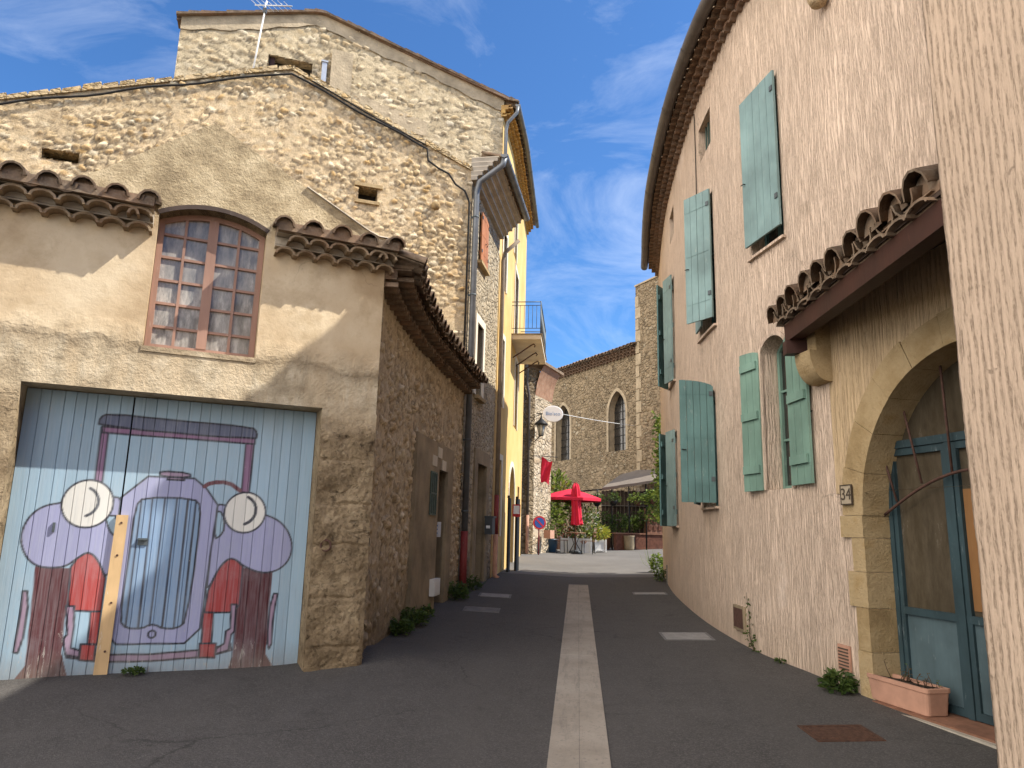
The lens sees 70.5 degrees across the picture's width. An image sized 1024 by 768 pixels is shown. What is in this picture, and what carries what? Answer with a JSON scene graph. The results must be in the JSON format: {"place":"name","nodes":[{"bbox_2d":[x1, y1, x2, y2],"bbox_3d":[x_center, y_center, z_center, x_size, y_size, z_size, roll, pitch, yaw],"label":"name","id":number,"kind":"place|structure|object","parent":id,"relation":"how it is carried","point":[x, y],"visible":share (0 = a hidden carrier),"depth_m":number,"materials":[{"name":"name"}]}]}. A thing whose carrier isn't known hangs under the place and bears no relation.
{"place":"outdoors","nodes":[
{"label":"outdoors","id":0,"kind":"place"},
{"bbox_2d":[0,0,700,367],"label":"sky","id":1,"kind":"structure","parent":0,"point":[590,79],"materials":[{"name":"blue"}]},
{"bbox_2d":[0,573,997,767],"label":"road","id":2,"kind":"structure","parent":0,"point":[452,684],"depth_m":5.61,"materials":[{"name":"grey asphalt"}]},
{"bbox_2d":[121,666,145,675],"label":"weed","id":3,"kind":"object","parent":2,"relation":"on","point":[136,670],"visible":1,"depth_m":6.19,"materials":[{"name":"green plant"}]},
{"bbox_2d":[389,613,415,635],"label":"weed","id":4,"kind":"object","parent":2,"relation":"on","point":[402,626],"visible":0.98,"depth_m":8.66,"materials":[{"name":"green plant"}]},
{"bbox_2d":[400,601,430,625],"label":"weed","id":5,"kind":"object","parent":2,"relation":"on","point":[420,617],"visible":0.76,"depth_m":9.28,"materials":[{"name":"green plant"}]},
{"bbox_2d":[418,603,435,616],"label":"weed","id":6,"kind":"object","parent":2,"relation":"on","point":[431,611],"visible":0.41,"depth_m":10.05,"materials":[{"name":"green plant"}]},
{"bbox_2d":[447,576,472,600],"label":"weed","id":7,"kind":"object","parent":2,"relation":"on","point":[458,589],"visible":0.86,"depth_m":11.96,"materials":[{"name":"green plant"}]},
{"bbox_2d":[453,580,467,595],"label":"weed","id":8,"kind":"object","parent":2,"relation":"on","point":[462,583],"visible":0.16,"depth_m":12.51,"materials":[{"name":"green plant"}]},
{"bbox_2d":[466,573,488,589],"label":"weed","id":9,"kind":"object","parent":2,"relation":"on","point":[477,584],"visible":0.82,"depth_m":13.47,"materials":[{"name":"green plant"}]},
{"bbox_2d":[462,606,500,612],"bbox_3d":[-0.460,3.435,11.023,0.550,0.053,0.470,1,-11,2],"label":"manhole cover","id":10,"kind":"object","parent":2,"relation":"on","point":[481,609],"visible":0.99,"depth_m":11.00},
{"bbox_2d":[478,592,511,597],"bbox_3d":[-0.298,3.736,12.791,0.570,0.055,0.510,1,-11,2],"label":"manhole cover","id":11,"kind":"object","parent":2,"relation":"on","point":[497,595],"visible":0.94,"depth_m":12.77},
{"bbox_2d":[547,584,610,767],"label":"paved strip","id":12,"kind":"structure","parent":2,"relation":"on","point":[578,722],"depth_m":6.10,"materials":[{"name":"concrete"}]},
{"bbox_2d":[632,592,667,594],"bbox_3d":[2.588,3.939,13.614,0.630,0.053,0.390,0,-11,5],"label":"manhole cover","id":13,"kind":"object","parent":2,"relation":"on","point":[649,593],"visible":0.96,"depth_m":13.57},
{"bbox_2d":[653,569,665,580],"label":"weed","id":14,"kind":"object","parent":2,"relation":"on","point":[663,572],"visible":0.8,"depth_m":15.84,"materials":[{"name":"green plant"}]},
{"bbox_2d":[659,632,714,639],"bbox_3d":[2.186,3.169,9.094,0.626,0.058,0.568,0,-11,5],"label":"manhole cover","id":15,"kind":"object","parent":2,"relation":"on","point":[685,635],"visible":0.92,"depth_m":9.07,"materials":[{"name":"grey concrete"}]},
{"bbox_2d":[774,657,786,663],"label":"weed","id":16,"kind":"object","parent":2,"relation":"on","point":[779,660],"visible":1,"depth_m":7.49,"materials":[{"name":"green plant"}]},
{"bbox_2d":[817,664,859,694],"bbox_3d":[2.864,2.583,6.343,0.382,0.247,0.378,-4,-12,23],"label":"weed","id":17,"kind":"object","parent":2,"relation":"on","point":[831,678],"visible":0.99,"depth_m":6.30,"materials":[{"name":"green plant"}]},
{"bbox_2d":[797,724,885,741],"bbox_3d":[2.340,2.496,5.170,0.470,0.048,0.370,1,-11,0],"label":"manhole cover","id":18,"kind":"object","parent":2,"relation":"on","point":[843,733],"visible":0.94,"depth_m":5.15,"materials":[{"name":"brown metal"}]},
{"bbox_2d":[499,548,664,576],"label":"plaza","id":19,"kind":"structure","parent":0,"point":[618,563],"depth_m":20.47,"materials":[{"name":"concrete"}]},
{"bbox_2d":[506,495,520,571],"bbox_3d":[0.073,3.643,17.674,0.183,1.800,0.708,-4,-12,24],"label":"menu board","id":20,"kind":"object","parent":19,"relation":"on","point":[516,507],"visible":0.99,"depth_m":17.77,"materials":[{"name":"black metal"}]},
{"bbox_2d":[520,514,521,554],"bbox_3d":[0.255,4.827,23.328,0.102,1.340,0.102,5,-12,-17],"label":"street post","id":21,"kind":"object","parent":19,"relation":"on","point":[520,537],"visible":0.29,"depth_m":23.25,"materials":[{"name":"black metal"}]},
{"bbox_2d":[533,516,545,554],"bbox_3d":[0.894,5.000,23.953,0.440,1.263,0.082,4,-12,-12],"label":"no parking sign","id":22,"kind":"object","parent":19,"relation":"on","point":[539,522],"visible":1,"depth_m":23.99,"materials":[{"name":"blue metal"}]},
{"bbox_2d":[548,502,566,551],"bbox_3d":[1.417,5.068,25.801,1.117,1.790,1.033,0,-11,5],"label":"potted plant","id":23,"kind":"object","parent":19,"relation":"on","point":[552,545],"visible":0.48,"depth_m":25.66,"materials":[{"name":"green plant"}]},
{"bbox_2d":[550,467,571,548],"bbox_3d":[1.716,4.779,27.987,1.724,3.111,1.475,3,-12,-9],"label":"potted plant","id":24,"kind":"object","parent":19,"relation":"on","point":[555,486],"visible":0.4,"depth_m":27.92,"materials":[{"name":"green plant"}]},
{"bbox_2d":[554,527,567,553],"bbox_3d":[1.678,5.475,25.412,0.485,0.891,0.419,4,-12,-13],"label":"cafe chair","id":25,"kind":"object","parent":19,"relation":"on","point":[564,540],"visible":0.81,"depth_m":25.25,"materials":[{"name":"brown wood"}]},
{"bbox_2d":[557,518,576,546],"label":"potted plant","id":26,"kind":"object","parent":19,"relation":"on","point":[566,535],"visible":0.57,"depth_m":26.30,"materials":[{"name":"green plant"}]},
{"bbox_2d":[565,532,584,553],"bbox_3d":[2.205,5.568,25.356,0.700,0.747,0.700,0,-11,5],"label":"cafe table","id":27,"kind":"object","parent":19,"relation":"on","point":[574,539],"visible":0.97,"depth_m":25.27,"materials":[{"name":"brown wood"}]},
{"bbox_2d":[551,487,600,535],"bbox_3d":[2.147,5.003,26.859,2.254,2.340,2.254,0,-11,5],"label":"parasol","id":28,"kind":"object","parent":19,"relation":"on","point":[565,495],"visible":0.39,"depth_m":26.30,"materials":[{"name":"red fabric"}]},
{"bbox_2d":[560,536,591,552],"bbox_3d":[2.294,5.744,25.896,1.124,0.571,0.080,1,-11,1],"label":"screen","id":29,"kind":"object","parent":19,"relation":"on","point":[587,548],"visible":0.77,"depth_m":25.89,"materials":[{"name":"white paint"}]},
{"bbox_2d":[570,482,582,553],"bbox_3d":[2.295,4.773,25.919,0.506,2.494,0.480,0,-11,5],"label":"parasol","id":30,"kind":"object","parent":19,"relation":"on","point":[576,515],"visible":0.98,"depth_m":25.88,"materials":[{"name":"red fabric"}]},
{"bbox_2d":[568,502,601,543],"bbox_3d":[2.647,5.178,26.252,1.272,1.818,1.074,0,-11,5],"label":"potted plant","id":31,"kind":"object","parent":19,"relation":"on","point":[584,528],"visible":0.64,"depth_m":26.18,"materials":[{"name":"green plant"}]},
{"bbox_2d":[581,528,596,554],"bbox_3d":[2.697,5.488,25.319,0.485,0.891,0.419,-2,-12,18],"label":"cafe chair","id":32,"kind":"object","parent":19,"relation":"on","point":[592,542],"visible":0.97,"depth_m":25.17,"materials":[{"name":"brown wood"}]},
{"bbox_2d":[586,522,611,551],"bbox_3d":[3.146,5.565,26.371,0.983,1.081,0.897,0,-11,5],"label":"potted plant","id":33,"kind":"object","parent":19,"relation":"on","point":[601,544],"visible":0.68,"depth_m":26.18,"materials":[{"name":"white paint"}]},
{"bbox_2d":[596,510,616,549],"bbox_3d":[3.612,5.624,27.993,0.955,1.509,0.769,0,-11,5],"label":"terrace bush","id":34,"kind":"object","parent":19,"relation":"on","point":[607,525],"visible":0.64,"depth_m":27.93,"materials":[{"name":"green plant"}]},
{"bbox_2d":[574,470,658,549],"bbox_3d":[4.582,4.779,29.091,4.031,3.705,2.476,0,-12,9],"label":"awning","id":35,"kind":"object","parent":19,"relation":"on","point":[635,478],"visible":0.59,"depth_m":28.23,"materials":[{"name":"beige fabric"}]},
{"bbox_2d":[591,491,605,505],"bbox_3d":[3.271,4.393,27.980,0.674,0.652,0.665,6,-12,-23],"label":"hanging basket","id":36,"kind":"object","parent":35,"relation":"hanging from","point":[597,503],"visible":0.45,"depth_m":27.90,"materials":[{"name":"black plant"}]},
{"bbox_2d":[605,491,621,505],"bbox_3d":[3.904,4.349,27.888,0.693,0.652,0.665,0,-11,5],"label":"hanging basket","id":37,"kind":"object","parent":35,"relation":"hanging from","point":[612,502],"visible":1,"depth_m":27.80,"materials":[{"name":"green plant"}]},
{"bbox_2d":[627,489,649,505],"bbox_3d":[4.834,4.348,27.770,0.934,0.652,0.676,0,-11,5],"label":"hanging basket","id":38,"kind":"object","parent":35,"relation":"hanging from","point":[638,502],"visible":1,"depth_m":27.68,"materials":[{"name":"green plant"}]},
{"bbox_2d":[641,489,658,504],"bbox_3d":[5.391,4.289,27.715,0.947,0.652,0.693,0,-11,5],"label":"hanging basket","id":39,"kind":"object","parent":35,"relation":"hanging from","point":[651,501],"visible":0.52,"depth_m":27.60,"materials":[{"name":"green plant"}]},
{"bbox_2d":[644,489,659,523],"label":"trailing vine","id":40,"kind":"object","parent":35,"relation":"hanging from","point":[649,511],"visible":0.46,"depth_m":27.66,"materials":[{"name":"green plant"}]},
{"bbox_2d":[610,511,631,532],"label":"terrace bush","id":41,"kind":"object","parent":19,"relation":"on","point":[623,520],"visible":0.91,"depth_m":27.97,"materials":[{"name":"green plant"}]},
{"bbox_2d":[601,490,655,547],"bbox_3d":[4.975,5.481,29.121,2.752,2.390,0.252,0,-12,9],"label":"terrace screen","id":42,"kind":"object","parent":19,"relation":"on","point":[621,507],"visible":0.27,"depth_m":29.40,"materials":[{"name":"black metal"}]},
{"bbox_2d":[623,535,634,549],"bbox_3d":[4.432,6.009,27.420,0.460,0.540,0.460,0,-11,5],"label":"stone urn","id":43,"kind":"object","parent":19,"relation":"on","point":[629,542],"visible":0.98,"depth_m":27.26,"materials":[{"name":"stone"}]},
{"bbox_2d":[622,515,639,532],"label":"terrace bush","id":44,"kind":"object","parent":19,"relation":"on","point":[636,524],"visible":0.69,"depth_m":28.16,"materials":[{"name":"green plant"}]},
{"bbox_2d":[612,508,662,549],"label":"terrace wall","id":45,"kind":"structure","parent":19,"relation":"on","point":[654,541],"depth_m":27.83,"materials":[{"name":"brick"}]},
{"bbox_2d":[630,509,645,532],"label":"terrace bush","id":46,"kind":"object","parent":19,"relation":"on","point":[639,518],"visible":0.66,"depth_m":28.29,"materials":[{"name":"green plant"}]},
{"bbox_3d":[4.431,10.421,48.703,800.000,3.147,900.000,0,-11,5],"label":"ground","id":47,"kind":"structure","parent":0,"visible":0},
{"bbox_2d":[0,124,487,679],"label":"garage house","id":48,"kind":"structure","parent":47,"relation":"on","point":[214,268],"depth_m":6.78,"materials":[{"name":"paint"}]},
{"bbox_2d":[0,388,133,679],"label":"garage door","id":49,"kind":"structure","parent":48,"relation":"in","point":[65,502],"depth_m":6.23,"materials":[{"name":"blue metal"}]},
{"bbox_2d":[144,215,264,357],"bbox_3d":[-2.918,-0.949,6.954,0.952,1.376,0.049,7,-12,-24],"label":"window","id":50,"kind":"structure","parent":48,"relation":"in","point":[205,293],"depth_m":6.95,"materials":[{"name":"brown glass"}]},
{"bbox_2d":[93,397,316,674],"bbox_3d":[-2.765,1.399,6.732,1.683,2.442,0.079,7,-12,-24],"label":"garage door","id":51,"kind":"structure","parent":48,"relation":"in","point":[207,563],"depth_m":6.71,"materials":[{"name":"blue wood"}]},
{"bbox_2d":[429,471,437,514],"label":"small window","id":52,"kind":"structure","parent":48,"relation":"in","point":[434,475],"depth_m":10.81,"materials":[{"name":"grey glass"}]},
{"bbox_2d":[429,578,439,596],"bbox_3d":[-1.149,3.026,10.807,0.080,0.240,0.400,0,-11,7],"label":"meter box","id":53,"kind":"object","parent":48,"relation":"attached to","point":[434,586],"visible":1,"depth_m":10.63,"materials":[{"name":"white plastic"}]},
{"bbox_2d":[437,522,440,536],"bbox_3d":[-1.285,2.362,11.785,0.260,0.240,0.012,0,-11,7],"label":"door plate","id":54,"kind":"object","parent":48,"relation":"attached to","point":[438,529],"depth_m":11.77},
{"bbox_2d":[0,65,529,587],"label":"stone house","id":55,"kind":"structure","parent":47,"relation":"on","point":[374,175],"depth_m":13.63,"materials":[{"name":"brown tile"},{"name":"stone"},{"name":"pale plaster"}]},
{"bbox_2d":[0,73,469,345],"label":"power cable","id":56,"kind":"object","parent":55,"relation":"attached to","point":[225,79],"visible":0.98,"depth_m":13.69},
{"bbox_2d":[251,0,292,67],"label":"tv antenna","id":57,"kind":"object","parent":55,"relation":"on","point":[264,10],"visible":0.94,"depth_m":13.91,"materials":[{"name":"white metal"}]},
{"bbox_2d":[484,516,495,533],"bbox_3d":[-0.456,2.963,15.212,0.195,0.375,0.320,-1,-12,10],"label":"mailbox","id":58,"kind":"object","parent":55,"relation":"attached to","point":[489,524],"visible":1,"depth_m":15.08,"materials":[{"name":"grey metal"}]},
{"bbox_2d":[174,8,546,577],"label":"yellow house","id":59,"kind":"structure","parent":47,"relation":"on","point":[461,116],"depth_m":17.25,"materials":[{"name":"brown tile"},{"name":"stone"},{"name":"yellow plaster"}]},
{"bbox_2d":[269,57,310,75],"bbox_3d":[-5.076,-7.179,16.571,0.930,0.330,0.200,5,-12,-18],"label":"attic window","id":60,"kind":"structure","parent":59,"relation":"in","point":[271,60],"depth_m":16.60,"materials":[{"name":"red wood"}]},
{"bbox_2d":[521,362,563,553],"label":"corner house","id":61,"kind":"structure","parent":47,"relation":"on","point":[540,380],"depth_m":24.89,"materials":[{"name":"stone"},{"name":"plaster"}]},
{"bbox_2d":[534,413,547,440],"bbox_3d":[0.988,1.444,24.677,0.444,0.978,0.465,5,-12,-17],"label":"wall lantern","id":62,"kind":"object","parent":61,"relation":"attached to","point":[540,423],"depth_m":24.57,"materials":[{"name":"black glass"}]},
{"bbox_2d":[544,526,553,538],"bbox_3d":[1.264,5.038,24.678,0.357,0.428,0.423,0,-11,5],"label":"flower box","id":63,"kind":"object","parent":61,"relation":"attached to","point":[549,533],"visible":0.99,"depth_m":24.54,"materials":[{"name":"ceramic"}]},
{"bbox_2d":[536,405,562,421],"bbox_3d":[1.161,0.954,24.411,1.073,0.692,0.457,-6,-13,32],"label":"oval sign","id":64,"kind":"object","parent":61,"relation":"attached to","point":[552,413],"visible":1,"depth_m":24.23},
{"bbox_2d":[541,456,557,484],"bbox_3d":[1.229,2.998,25.185,0.704,1.020,0.105,2,-11,-1],"label":"red banner","id":65,"kind":"object","parent":61,"relation":"attached to","point":[546,465],"visible":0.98,"depth_m":25.18,"materials":[{"name":"fabric"}]},
{"bbox_2d":[550,276,660,538],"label":"church","id":66,"kind":"structure","parent":47,"relation":"on","point":[619,385],"depth_m":32.90,"materials":[{"name":"stone"},{"name":"roof tile"},{"name":"dark glass"}]},
{"bbox_2d":[554,402,571,461],"bbox_3d":[2.689,2.378,36.434,0.340,2.950,1.625,7,-13,-27],"label":"window","id":67,"kind":"structure","parent":66,"relation":"in","point":[566,432],"depth_m":36.67,"materials":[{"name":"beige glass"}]},
{"bbox_2d":[563,414,634,425],"bbox_3d":[3.548,1.410,27.750,0.020,0.697,7.844,-5,-13,27],"label":"sign wire","id":68,"kind":"object","parent":66,"relation":"attached to","point":[598,420],"visible":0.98,"depth_m":27.05,"materials":[{"name":"white metal"}]},
{"bbox_2d":[606,388,627,451],"bbox_3d":[4.828,1.579,32.461,0.340,2.850,1.588,7,-13,-27],"label":"window","id":69,"kind":"structure","parent":66,"relation":"in","point":[621,408],"depth_m":32.70,"materials":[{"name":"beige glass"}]},
{"bbox_2d":[640,548,662,572],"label":"weed","id":70,"kind":"object","parent":47,"relation":"on","point":[657,564],"visible":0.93,"depth_m":17.93,"materials":[{"name":"green plant"}]},
{"bbox_2d":[641,0,995,748],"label":"pink house","id":71,"kind":"structure","parent":47,"relation":"on","point":[815,490],"depth_m":7.17,"materials":[{"name":"pink plaster"},{"name":"roof tile"},{"name":"stone"}]},
{"bbox_2d":[650,410,660,522],"bbox_3d":[3.762,2.665,18.182,0.600,4.045,0.551,-9,-15,41],"label":"climbing vine","id":72,"kind":"object","parent":71,"relation":"attached to","point":[656,451],"visible":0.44,"depth_m":18.26,"materials":[{"name":"green plant"}]},
{"bbox_2d":[694,114,696,193],"bbox_3d":[2.869,-3.188,11.308,0.018,2.251,0.026,0,-11,5],"label":"wall cable","id":73,"kind":"object","parent":71,"relation":"attached to","point":[695,153],"depth_m":11.38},
{"bbox_2d":[705,122,710,149],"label":"small window","id":74,"kind":"structure","parent":71,"relation":"in","point":[706,128],"depth_m":11.00,"materials":[{"name":"green glass"}]},
{"bbox_2d":[711,212,715,323],"bbox_3d":[3.037,-1.700,10.621,0.053,1.962,0.918,1,-11,1],"label":"window","id":75,"kind":"structure","parent":71,"relation":"in","point":[712,239],"depth_m":11.01,"materials":[{"name":"brown glass"}]},
{"bbox_2d":[713,397,718,505],"bbox_3d":[2.978,0.891,10.241,0.052,1.671,0.838,1,-11,2],"label":"window","id":76,"kind":"structure","parent":71,"relation":"in","point":[714,397],"depth_m":10.60,"materials":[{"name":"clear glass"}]},
{"bbox_2d":[733,604,746,631],"bbox_3d":[2.710,2.787,8.646,0.036,0.280,0.373,2,-11,-1],"label":"vent door","id":77,"kind":"structure","parent":71,"relation":"in","point":[739,612],"depth_m":8.58,"materials":[{"name":"metal"}]},
{"bbox_2d":[742,594,761,652],"bbox_3d":[2.722,2.731,8.230,0.110,0.683,0.389,2,-11,-1],"label":"climbing weed","id":78,"kind":"object","parent":71,"relation":"attached to","point":[751,643],"visible":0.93,"depth_m":8.27,"materials":[{"name":"green plant"}]},
{"bbox_2d":[765,92,783,245],"bbox_3d":[3.159,-2.531,8.583,0.053,1.972,0.713,3,-12,-10],"label":"window","id":79,"kind":"structure","parent":71,"relation":"in","point":[774,234],"depth_m":8.60,"materials":[{"name":"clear glass"}]},
{"bbox_2d":[777,342,791,488],"bbox_3d":[3.104,0.307,7.986,0.051,1.692,0.510,3,-12,-10],"label":"window","id":80,"kind":"structure","parent":71,"relation":"in","point":[781,369],"depth_m":8.17,"materials":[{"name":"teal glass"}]},
{"bbox_2d":[807,0,826,9],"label":"wall fitting","id":81,"kind":"object","parent":71,"relation":"attached to","point":[816,4],"depth_m":7.34,"materials":[{"name":"beige metal"}]},
{"bbox_2d":[867,658,949,716],"bbox_3d":[3.183,2.417,5.849,0.230,0.351,0.680,4,-12,-12],"label":"terracotta trough","id":82,"kind":"object","parent":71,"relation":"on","point":[923,697],"visible":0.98,"depth_m":5.70,"materials":[{"name":"ceramic"}]},
{"bbox_2d":[922,0,1023,767],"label":"house","id":83,"kind":"structure","parent":47,"relation":"on","point":[975,51],"depth_m":4.01,"materials":[{"name":"brown pink-beige plaster"}]}
]}

